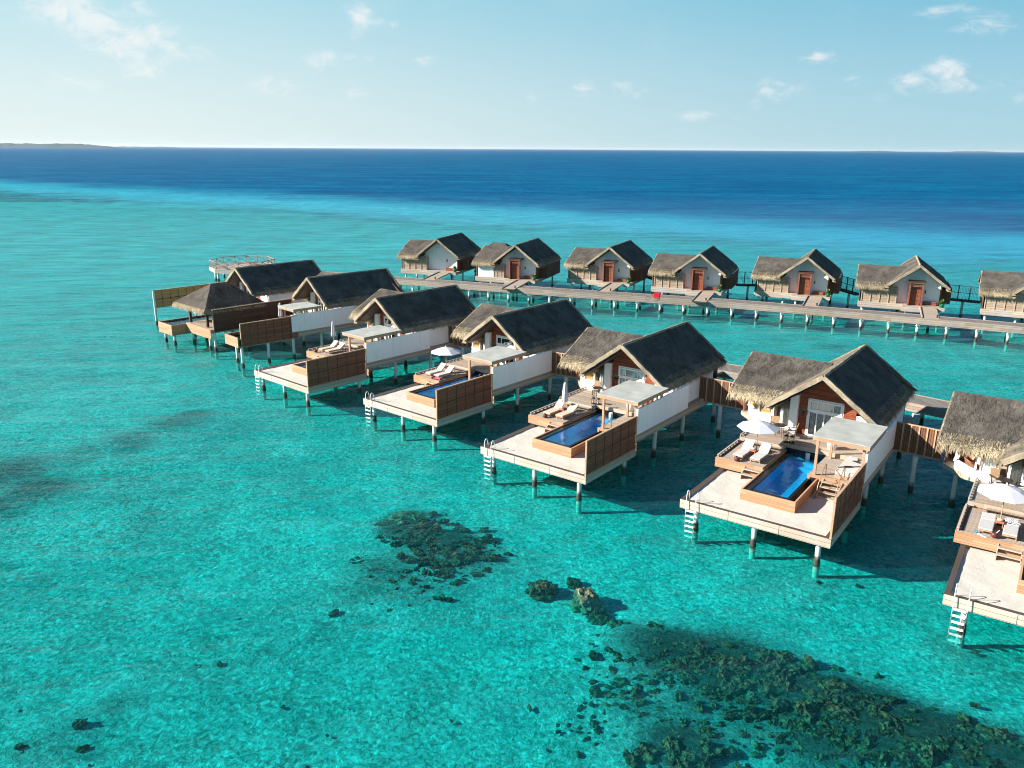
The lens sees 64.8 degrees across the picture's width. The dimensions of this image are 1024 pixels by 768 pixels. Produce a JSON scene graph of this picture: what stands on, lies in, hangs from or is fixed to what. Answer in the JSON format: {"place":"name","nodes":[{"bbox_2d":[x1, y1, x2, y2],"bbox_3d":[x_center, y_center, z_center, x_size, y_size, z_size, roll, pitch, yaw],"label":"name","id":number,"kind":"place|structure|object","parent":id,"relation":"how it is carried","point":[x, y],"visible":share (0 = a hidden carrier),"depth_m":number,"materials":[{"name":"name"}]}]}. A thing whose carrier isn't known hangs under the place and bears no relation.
{"place":"outdoors","nodes":[
{"label":"outdoors","id":0,"kind":"place"},
{"bbox_2d":[0,143,118,147],"bbox_3d":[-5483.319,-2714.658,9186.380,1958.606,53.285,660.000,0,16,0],"label":"island","id":1,"kind":"structure","parent":0,"point":[23,145],"depth_m":8929.08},
{"bbox_2d":[119,146,180,147],"bbox_3d":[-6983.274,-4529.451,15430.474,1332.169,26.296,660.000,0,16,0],"label":"island","id":2,"kind":"structure","parent":0,"point":[147,147],"depth_m":15137.66,"materials":[{"name":"grey"}]},
{"bbox_2d":[0,191,1023,767],"bbox_3d":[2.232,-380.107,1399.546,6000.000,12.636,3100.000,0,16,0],"label":"seabed","id":3,"kind":"structure","parent":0,"point":[168,517],"depth_m":43.36,"materials":[{"name":"teal sand"}]},
{"bbox_2d":[152,259,321,359],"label":"water villa","id":4,"kind":"object","parent":3,"relation":"on","point":[252,292],"visible":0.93,"depth_m":86.05,"materials":[{"name":"brown wood"}]},
{"bbox_2d":[209,255,274,282],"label":"viewing platform","id":5,"kind":"structure","parent":3,"relation":"on","point":[217,269],"depth_m":126.50,"materials":[{"name":"concrete"}]},
{"bbox_2d":[225,268,404,376],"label":"water villa","id":6,"kind":"object","parent":3,"relation":"on","point":[337,299],"visible":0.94,"depth_m":82.60,"materials":[{"name":"brown"}]},
{"bbox_2d":[278,303,282,317],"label":"parasol","id":7,"kind":"object","parent":6,"relation":"on","point":[280,314],"visible":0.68,"depth_m":81.08,"materials":[{"name":"white fabric"}]},
{"bbox_2d":[318,297,327,310],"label":"french door","id":8,"kind":"structure","parent":6,"relation":"in","point":[319,302],"depth_m":85.98,"materials":[{"name":"white paint"}]},
{"bbox_2d":[348,556,368,563],"bbox_3d":[-8.024,9.525,42.165,1.400,0.768,1.288,-10,19,-32],"label":"coral rock","id":9,"kind":"object","parent":3,"relation":"on","point":[358,558],"visible":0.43,"depth_m":42.15,"materials":[{"name":"teal stone"}]},
{"bbox_2d":[254,284,475,415],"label":"water villa","id":10,"kind":"object","parent":3,"relation":"on","point":[402,326],"visible":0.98,"depth_m":71.72,"materials":[{"name":"brown"}]},
{"bbox_2d":[318,340,338,350],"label":"sun lounger","id":11,"kind":"object","parent":10,"relation":"on","point":[333,344],"visible":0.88,"depth_m":73.54,"materials":[{"name":"white wood"}]},
{"bbox_2d":[331,321,336,346],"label":"parasol","id":12,"kind":"object","parent":10,"relation":"on","point":[333,333],"visible":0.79,"depth_m":74.48,"materials":[{"name":"white fabric"}]},
{"bbox_2d":[325,342,346,353],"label":"sun lounger","id":13,"kind":"object","parent":10,"relation":"on","point":[339,346],"visible":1,"depth_m":72.96,"materials":[{"name":"white wood"}]},
{"bbox_2d":[384,316,399,338],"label":"french door","id":14,"kind":"structure","parent":10,"relation":"in","point":[387,322],"depth_m":74.75,"materials":[{"name":"white paint"}]},
{"bbox_2d":[384,510,433,520],"bbox_3d":[-5.921,8.075,46.821,2.992,1.290,2.248,0,16,0],"label":"coral rock","id":15,"kind":"object","parent":3,"relation":"on","point":[398,515],"visible":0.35,"depth_m":46.61,"materials":[{"name":"green stone"}]},
{"bbox_2d":[328,511,512,616],"bbox_3d":[-4.718,9.182,42.471,9.617,1.262,11.112,0,16,0],"label":"coral reef","id":16,"kind":"object","parent":3,"relation":"on","point":[423,528],"visible":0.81,"depth_m":42.58},
{"bbox_2d":[396,232,480,288],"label":"water villa","id":17,"kind":"object","parent":3,"relation":"on","point":[438,258],"visible":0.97,"depth_m":122.65,"materials":[{"name":"white paint"}]},
{"bbox_2d":[448,325,471,358],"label":"privacy fence","id":18,"kind":"object","parent":3,"relation":"on","point":[455,341],"visible":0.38,"depth_m":74.99,"materials":[{"name":"wood"}]},
{"bbox_2d":[363,299,592,450],"bbox_3d":[-0.940,-2.050,68.892,10.526,8.940,25.810,14,21,38],"label":"water villa","id":19,"kind":"object","parent":3,"relation":"on","point":[512,348],"visible":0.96,"depth_m":64.34,"materials":[{"name":"brown"}]},
{"bbox_2d":[425,362,445,375],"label":"sun lounger","id":20,"kind":"object","parent":19,"relation":"on","point":[440,368],"visible":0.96,"depth_m":65.94,"materials":[{"name":"white wood"}]},
{"bbox_2d":[434,365,456,377],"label":"sun lounger","id":21,"kind":"object","parent":19,"relation":"on","point":[448,370],"visible":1,"depth_m":65.37,"materials":[{"name":"white fabric"}]},
{"bbox_2d":[431,346,460,368],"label":"parasol","id":22,"kind":"object","parent":19,"relation":"on","point":[445,351],"visible":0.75,"depth_m":65.28,"materials":[{"name":"white fabric"}]},
{"bbox_2d":[496,335,515,364],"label":"french door","id":23,"kind":"structure","parent":19,"relation":"in","point":[503,341],"depth_m":67.20,"materials":[{"name":"white paint"}]},
{"bbox_2d":[472,242,509,290],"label":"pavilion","id":24,"kind":"structure","parent":3,"relation":"on","point":[498,244],"depth_m":122.62,"materials":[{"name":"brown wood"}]},
{"bbox_2d":[9,580,978,767],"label":"coral reef","id":25,"kind":"object","parent":3,"relation":"on","point":[79,724],"visible":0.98,"depth_m":29.90},
{"bbox_2d":[471,238,560,306],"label":"water villa","id":26,"kind":"object","parent":3,"relation":"on","point":[515,267],"visible":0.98,"depth_m":115.60,"materials":[{"name":"brown wood"}]},
{"bbox_2d":[509,257,524,279],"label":"door","id":27,"kind":"structure","parent":26,"relation":"in","point":[514,267],"depth_m":114.07,"materials":[{"name":"red wood"}]},
{"bbox_2d":[524,578,558,601],"bbox_3d":[1.452,10.093,39.174,1.644,1.227,1.443,-3,17,-10],"label":"coral rock","id":28,"kind":"object","parent":3,"relation":"on","point":[539,589],"visible":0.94,"depth_m":38.74,"materials":[{"name":"green stone"}]},
{"bbox_2d":[551,351,578,390],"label":"privacy fence","id":29,"kind":"object","parent":3,"relation":"on","point":[556,370],"visible":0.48,"depth_m":65.42,"materials":[{"name":"wood"}]},
{"bbox_2d":[566,577,582,589],"bbox_3d":[3.086,9.980,40.039,0.884,0.734,0.937,0,16,0],"label":"coral rock","id":30,"kind":"object","parent":3,"relation":"on","point":[573,583],"visible":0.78,"depth_m":39.84,"materials":[{"name":"green stone"}]},
{"bbox_2d":[568,587,602,615],"bbox_3d":[3.528,10.314,38.135,1.619,1.415,1.753,11,20,34],"label":"coral rock","id":31,"kind":"object","parent":3,"relation":"on","point":[584,601],"visible":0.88,"depth_m":37.71,"materials":[{"name":"stone"}]},
{"bbox_2d":[586,607,610,625],"bbox_3d":[3.889,10.841,37.176,1.304,1.073,1.144,14,21,39],"label":"coral rock","id":32,"kind":"object","parent":3,"relation":"on","point":[600,617],"visible":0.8,"depth_m":36.91,"materials":[{"name":"green stone"}]},
{"bbox_2d":[481,321,727,513],"bbox_3d":[8.069,0.748,59.474,10.526,8.940,25.810,13,20,36],"label":"water villa","id":33,"kind":"object","parent":3,"relation":"on","point":[653,378],"visible":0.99,"depth_m":55.34,"materials":[{"name":"beige"}]},
{"bbox_2d":[543,399,566,416],"bbox_3d":[3.018,1.667,56.286,0.620,0.801,1.950,14,21,39],"label":"sun lounger","id":34,"kind":"object","parent":33,"relation":"on","point":[557,406],"visible":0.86,"depth_m":56.24,"materials":[{"name":"white fabric"}]},
{"bbox_2d":[562,382,567,407],"bbox_3d":[3.684,0.933,56.230,0.480,2.250,0.468,13,20,36],"label":"parasol","id":35,"kind":"object","parent":33,"relation":"on","point":[564,395],"visible":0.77,"depth_m":56.04,"materials":[{"name":"white fabric"}]},
{"bbox_2d":[555,403,578,419],"bbox_3d":[3.837,1.891,55.752,0.620,0.681,1.950,14,21,39],"label":"sun lounger","id":36,"kind":"object","parent":33,"relation":"on","point":[571,408],"visible":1,"depth_m":55.82,"materials":[{"name":"white fabric"}]},
{"bbox_2d":[592,380,600,394],"bbox_3d":[6.251,0.298,59.656,0.585,0.980,0.616,5,17,17],"label":"armchair","id":37,"kind":"object","parent":33,"relation":"on","point":[597,383],"visible":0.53,"depth_m":59.73,"materials":[{"name":"beige fabric"}]},
{"bbox_2d":[595,372,599,390],"bbox_3d":[6.503,-0.405,60.253,0.600,2.000,0.050,13,20,36],"label":"doorway","id":38,"kind":"structure","parent":33,"relation":"in","point":[597,378],"depth_m":60.28,"materials":[{"name":"brown wood"}]},
{"bbox_2d":[593,386,602,396],"bbox_3d":[6.247,0.627,58.944,0.720,0.752,0.720,13,20,36],"label":"dining table","id":39,"kind":"object","parent":33,"relation":"on","point":[597,387],"visible":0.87,"depth_m":58.87,"materials":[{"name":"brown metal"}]},
{"bbox_2d":[594,373,603,391],"bbox_3d":[6.470,-0.412,60.276,1.970,2.000,0.540,13,20,36],"label":"window","id":40,"kind":"structure","parent":33,"relation":"in","point":[601,378],"depth_m":60.02,"materials":[{"name":"white paint"}]},
{"bbox_2d":[618,366,645,383],"bbox_3d":[8.583,0.039,57.948,2.190,2.460,0.183,13,20,36],"label":"french door","id":41,"kind":"structure","parent":33,"relation":"in","point":[627,373],"depth_m":57.80,"materials":[{"name":"white paint"}]},
{"bbox_2d":[629,404,634,411],"bbox_3d":[8.200,1.504,55.965,0.660,0.753,0.600,13,20,36],"label":"tub chair","id":42,"kind":"object","parent":33,"relation":"on","point":[631,408],"visible":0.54,"depth_m":55.76,"materials":[{"name":"white fabric"}]},
{"bbox_2d":[563,240,652,308],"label":"water villa","id":43,"kind":"object","parent":3,"relation":"on","point":[611,268],"visible":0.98,"depth_m":113.74,"materials":[{"name":"brown wood"}]},
{"bbox_2d":[602,260,617,281],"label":"door","id":44,"kind":"structure","parent":43,"relation":"in","point":[608,270],"depth_m":112.32,"materials":[{"name":"red wood"}]},
{"bbox_2d":[626,276,630,283],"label":"potted plant","id":45,"kind":"object","parent":43,"relation":"on","point":[628,279],"visible":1,"depth_m":111.04,"materials":[{"name":"green plant"}]},
{"bbox_2d":[604,619,630,628],"bbox_3d":[4.736,11.087,36.645,1.444,0.800,1.235,0,16,0],"label":"coral rock","id":46,"kind":"object","parent":3,"relation":"on","point":[612,623],"visible":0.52,"depth_m":36.51,"materials":[{"name":"green stone"}]},
{"bbox_2d":[645,621,662,629],"bbox_3d":[6.310,11.226,36.294,1.327,0.826,1.219,0,16,0],"label":"coral rock","id":47,"kind":"object","parent":3,"relation":"on","point":[651,624],"visible":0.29,"depth_m":36.32,"materials":[{"name":"green stone"}]},
{"bbox_2d":[326,271,1023,351],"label":"jetty","id":48,"kind":"object","parent":3,"relation":"on","point":[977,325],"visible":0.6,"depth_m":99.55,"materials":[{"name":"wood"}]},
{"bbox_2d":[646,292,660,301],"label":"cargo tricycle","id":49,"kind":"object","parent":48,"relation":"on","point":[656,295],"visible":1,"depth_m":99.68,"materials":[{"name":"red plastic"}]},
{"bbox_2d":[647,245,738,318],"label":"water villa","id":50,"kind":"object","parent":3,"relation":"on","point":[702,275],"visible":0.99,"depth_m":107.40,"materials":[{"name":"brown wood"}]},
{"bbox_2d":[691,267,706,290],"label":"door porch","id":51,"kind":"structure","parent":50,"relation":"in","point":[697,281],"depth_m":105.96,"materials":[{"name":"red wood"}]},
{"bbox_2d":[716,284,721,291],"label":"potted plant","id":52,"kind":"object","parent":50,"relation":"on","point":[719,288],"visible":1,"depth_m":104.84,"materials":[{"name":"green plant"}]},
{"bbox_2d":[699,376,743,446],"bbox_3d":[15.041,2.602,58.543,3.446,5.980,0.300,13,21,37],"label":"privacy fence","id":53,"kind":"object","parent":3,"relation":"on","point":[713,391],"visible":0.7,"depth_m":58.25,"materials":[{"name":"wood"}]},
{"bbox_2d":[736,272,755,299],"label":"privacy fence","id":54,"kind":"object","parent":3,"relation":"on","point":[747,285],"visible":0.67,"depth_m":110.93,"materials":[{"name":"brown metal"}]},
{"bbox_2d":[555,633,1023,767],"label":"coral reef","id":55,"kind":"object","parent":3,"relation":"on","point":[779,671],"visible":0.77,"depth_m":30.65},
{"bbox_2d":[751,248,842,325],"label":"water villa","id":56,"kind":"object","parent":3,"relation":"on","point":[811,277],"visible":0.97,"depth_m":104.54,"materials":[{"name":"brown wood"}]},
{"bbox_2d":[797,271,813,295],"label":"door porch","id":57,"kind":"structure","parent":56,"relation":"in","point":[804,285],"depth_m":103.08,"materials":[{"name":"red wood"}]},
{"bbox_2d":[825,288,830,296],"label":"potted plant","id":58,"kind":"object","parent":56,"relation":"on","point":[827,293],"visible":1,"depth_m":101.83,"materials":[{"name":"green plant"}]},
{"bbox_2d":[680,344,917,577],"bbox_3d":[19.049,2.952,52.133,10.526,8.940,25.810,12,20,34],"label":"water villa","id":59,"kind":"object","parent":3,"relation":"on","point":[852,403],"visible":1,"depth_m":48.02,"materials":[{"name":"beige"}]},
{"bbox_2d":[733,439,755,459],"bbox_3d":[14.056,3.941,48.776,0.620,0.764,1.950,13,21,37],"label":"sun lounger","id":60,"kind":"object","parent":59,"relation":"on","point":[744,451],"visible":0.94,"depth_m":48.91,"materials":[{"name":"white fabric"}]},
{"bbox_2d":[737,419,780,453],"bbox_3d":[14.910,3.143,48.963,2.381,2.200,2.381,12,20,34],"label":"parasol","id":61,"kind":"object","parent":59,"relation":"on","point":[759,427],"visible":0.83,"depth_m":48.30,"materials":[{"name":"white fabric"}]},
{"bbox_2d":[749,442,772,463],"bbox_3d":[14.909,4.102,48.239,0.620,0.764,1.950,13,21,37],"label":"sun lounger","id":62,"kind":"object","parent":59,"relation":"on","point":[761,454],"visible":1,"depth_m":48.37,"materials":[{"name":"white fabric"}]},
{"bbox_2d":[771,416,780,433],"bbox_3d":[16.958,2.618,51.912,0.585,0.980,0.616,5,17,15],"label":"armchair","id":63,"kind":"object","parent":59,"relation":"on","point":[775,419],"visible":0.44,"depth_m":52.01,"materials":[{"name":"beige fabric"}]},
{"bbox_2d":[774,406,780,415],"bbox_3d":[17.452,1.812,52.866,0.600,2.000,0.050,12,20,34],"label":"doorway","id":64,"kind":"structure","parent":59,"relation":"in","point":[776,411],"depth_m":52.89,"materials":[{"name":"brown wood"}]},
{"bbox_2d":[770,406,788,428],"bbox_3d":[17.419,1.807,52.885,1.970,2.000,0.540,12,20,34],"label":"window","id":65,"kind":"structure","parent":59,"relation":"in","point":[784,415],"depth_m":52.57,"materials":[{"name":"white paint"}]},
{"bbox_2d":[774,423,785,434],"bbox_3d":[16.977,2.947,51.201,0.720,0.752,0.720,12,20,34],"label":"dining table","id":66,"kind":"object","parent":59,"relation":"on","point":[781,425],"visible":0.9,"depth_m":50.98,"materials":[{"name":"brown wood"}]},
{"bbox_2d":[783,434,788,442],"bbox_3d":[17.040,3.322,50.165,0.300,0.608,0.300,12,20,34],"label":"lantern","id":67,"kind":"object","parent":59,"relation":"on","point":[785,436],"visible":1,"depth_m":50.11,"materials":[{"name":"brown metal"}]},
{"bbox_2d":[789,435,794,443],"bbox_3d":[17.352,3.370,50.006,0.300,0.608,0.300,12,20,34],"label":"lantern","id":68,"kind":"object","parent":59,"relation":"on","point":[792,439],"visible":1,"depth_m":49.98,"materials":[{"name":"brown metal"}]},
{"bbox_2d":[787,424,798,438],"bbox_3d":[17.673,2.960,50.755,0.616,0.980,0.585,8,18,25],"label":"armchair","id":69,"kind":"object","parent":59,"relation":"on","point":[791,431],"visible":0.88,"depth_m":50.69,"materials":[{"name":"white fabric"}]},
{"bbox_2d":[805,398,844,436],"bbox_3d":[19.602,2.239,50.624,2.190,2.460,0.183,12,20,34],"label":"french door","id":70,"kind":"structure","parent":59,"relation":"in","point":[822,411],"depth_m":50.69,"materials":[{"name":"white paint"}]},
{"bbox_2d":[827,443,837,449],"bbox_3d":[19.457,3.597,49.012,0.660,0.753,0.600,12,20,34],"label":"tub chair","id":71,"kind":"object","parent":59,"relation":"on","point":[834,446],"visible":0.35,"depth_m":48.88,"materials":[{"name":"white fabric"}]},
{"bbox_2d":[834,456,861,479],"bbox_3d":[19.537,4.816,46.086,1.450,0.550,2.650,12,20,34],"label":"daybed","id":72,"kind":"object","parent":59,"relation":"on","point":[849,472],"visible":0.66,"depth_m":45.67,"materials":[{"name":"white fabric"}]},
{"bbox_2d":[717,363,949,425],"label":"jetty","id":73,"kind":"object","parent":3,"relation":"on","point":[922,405],"visible":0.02,"depth_m":59.99,"materials":[{"name":"wood"}]},
{"bbox_2d":[840,276,860,307],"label":"privacy fence","id":74,"kind":"object","parent":3,"relation":"on","point":[849,291],"visible":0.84,"depth_m":106.19,"materials":[{"name":"brown wood"}]},
{"bbox_2d":[855,255,951,337],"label":"water villa","id":75,"kind":"object","parent":3,"relation":"on","point":[914,283],"visible":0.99,"depth_m":97.74,"materials":[{"name":"brown wood"}]},
{"bbox_2d":[907,280,926,305],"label":"door porch","id":76,"kind":"structure","parent":75,"relation":"in","point":[915,294],"depth_m":96.36,"materials":[{"name":"red wood"}]},
{"bbox_2d":[939,300,945,307],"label":"potted plant","id":77,"kind":"object","parent":75,"relation":"on","point":[941,304],"visible":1,"depth_m":95.21,"materials":[{"name":"green plant"}]},
{"bbox_2d":[892,421,941,505],"bbox_3d":[24.448,5.384,49.187,2.713,5.980,0.300,14,21,38],"label":"privacy fence","id":78,"kind":"object","parent":3,"relation":"on","point":[915,441],"visible":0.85,"depth_m":48.77,"materials":[{"name":"wood"}]},
{"bbox_2d":[950,285,980,317],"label":"privacy fence","id":79,"kind":"object","parent":3,"relation":"on","point":[962,300],"visible":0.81,"depth_m":100.35,"materials":[{"name":"brown wood"}]},
{"bbox_2d":[935,391,1023,648],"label":"water villa","id":80,"kind":"object","parent":3,"relation":"on","point":[982,581],"visible":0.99,"depth_m":41.20,"materials":[{"name":"beige"}]},
{"bbox_2d":[963,454,983,469],"bbox_3d":[26.355,4.608,45.778,1.088,0.660,1.920,-2,16,-7],"label":"bathtub","id":81,"kind":"object","parent":80,"relation":"on","point":[969,461],"visible":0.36,"depth_m":45.96,"materials":[{"name":"orange metal"}]},
{"bbox_2d":[978,512,996,532],"bbox_3d":[23.353,6.856,39.669,0.620,0.367,2.006,11,19,33],"label":"sun lounger","id":82,"kind":"object","parent":80,"relation":"on","point":[987,522],"visible":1,"depth_m":39.49,"materials":[{"name":"white fabric"}]},
{"bbox_2d":[989,468,1002,483],"bbox_3d":[26.111,5.100,43.582,0.585,0.980,0.616,5,17,14],"label":"armchair","id":83,"kind":"object","parent":80,"relation":"on","point":[994,474],"visible":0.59,"depth_m":43.67,"materials":[{"name":"beige wicker"}]},
{"bbox_2d":[995,519,1004,529],"bbox_3d":[23.876,6.888,39.550,0.400,0.380,0.400,11,19,33],"label":"side table","id":84,"kind":"object","parent":80,"relation":"on","point":[1000,522],"visible":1,"depth_m":39.44,"materials":[{"name":"wood"}]},
{"bbox_2d":[977,483,1023,525],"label":"parasol","id":85,"kind":"object","parent":80,"relation":"on","point":[1006,493],"visible":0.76,"depth_m":39.17,"materials":[{"name":"white fabric"}]},
{"bbox_2d":[994,466,1008,483],"bbox_3d":[26.658,4.528,43.734,0.600,2.000,0.050,11,19,33],"label":"doorway","id":86,"kind":"structure","parent":80,"relation":"in","point":[1003,472],"depth_m":43.77,"materials":[{"name":"brown wood"}]},
{"bbox_2d":[981,456,1023,485],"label":"window","id":87,"kind":"structure","parent":80,"relation":"in","point":[1015,473],"depth_m":43.46,"materials":[{"name":"white paint"}]},
{"bbox_2d":[998,477,1012,484],"bbox_3d":[26.150,5.428,42.871,0.720,0.752,0.720,11,19,33],"label":"dining table","id":88,"kind":"object","parent":80,"relation":"on","point":[1005,479],"visible":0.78,"depth_m":42.78,"materials":[{"name":"brown wood"}]},
{"bbox_2d":[1002,517,1020,540],"bbox_3d":[24.191,7.024,39.113,0.620,0.367,2.006,11,19,33],"label":"sun lounger","id":89,"kind":"object","parent":80,"relation":"on","point":[1010,530],"visible":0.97,"depth_m":38.77,"materials":[{"name":"white fabric"}]},
{"bbox_2d":[1005,517,1020,524],"bbox_3d":[24.538,6.727,39.529,0.618,0.077,0.685,7,18,22],"label":"towel","id":90,"kind":"object","parent":89,"relation":"on","point":[1011,520],"visible":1,"depth_m":39.50,"materials":[{"name":"white fabric"}]},
{"bbox_2d":[1015,482,1023,489],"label":"armchair","id":91,"kind":"object","parent":80,"relation":"on","point":[1020,487],"visible":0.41,"depth_m":42.50,"materials":[{"name":"beige wicker"}]},
{"bbox_2d":[978,270,1023,337],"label":"water villa","id":92,"kind":"object","parent":3,"relation":"on","point":[1001,293],"visible":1,"depth_m":94.21,"materials":[{"name":"brown wood"}]},
{"bbox_2d":[0,147,1023,270],"bbox_3d":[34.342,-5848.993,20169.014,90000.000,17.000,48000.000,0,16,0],"label":"sea","id":93,"kind":"structure","parent":0,"point":[931,208],"depth_m":412.20,"materials":[{"name":"liquid"}]},
{"bbox_2d":[0,0,1023,151],"label":"sky","id":94,"kind":"structure","parent":0,"point":[744,75],"materials":[{"name":"blue"}]},
{"bbox_2d":[850,151,894,151],"bbox_3d":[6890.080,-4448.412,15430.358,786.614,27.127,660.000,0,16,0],"label":"island","id":95,"kind":"structure","parent":0,"point":[872,151],"depth_m":15175.48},
{"bbox_2d":[953,151,1000,152],"bbox_3d":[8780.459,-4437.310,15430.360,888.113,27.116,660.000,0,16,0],"label":"island","id":96,"kind":"structure","parent":0,"point":[975,152],"depth_m":15135.66,"materials":[{"name":"grey"}]},
{"bbox_2d":[991,530,999,537],"bbox_3d":[23.070,7.148,38.560,0.350,0.425,0.350,11,20,33],"label":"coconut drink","id":97,"kind":"object","parent":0,"point":[994,534],"visible":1,"depth_m":38.47,"materials":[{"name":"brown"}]}
]}

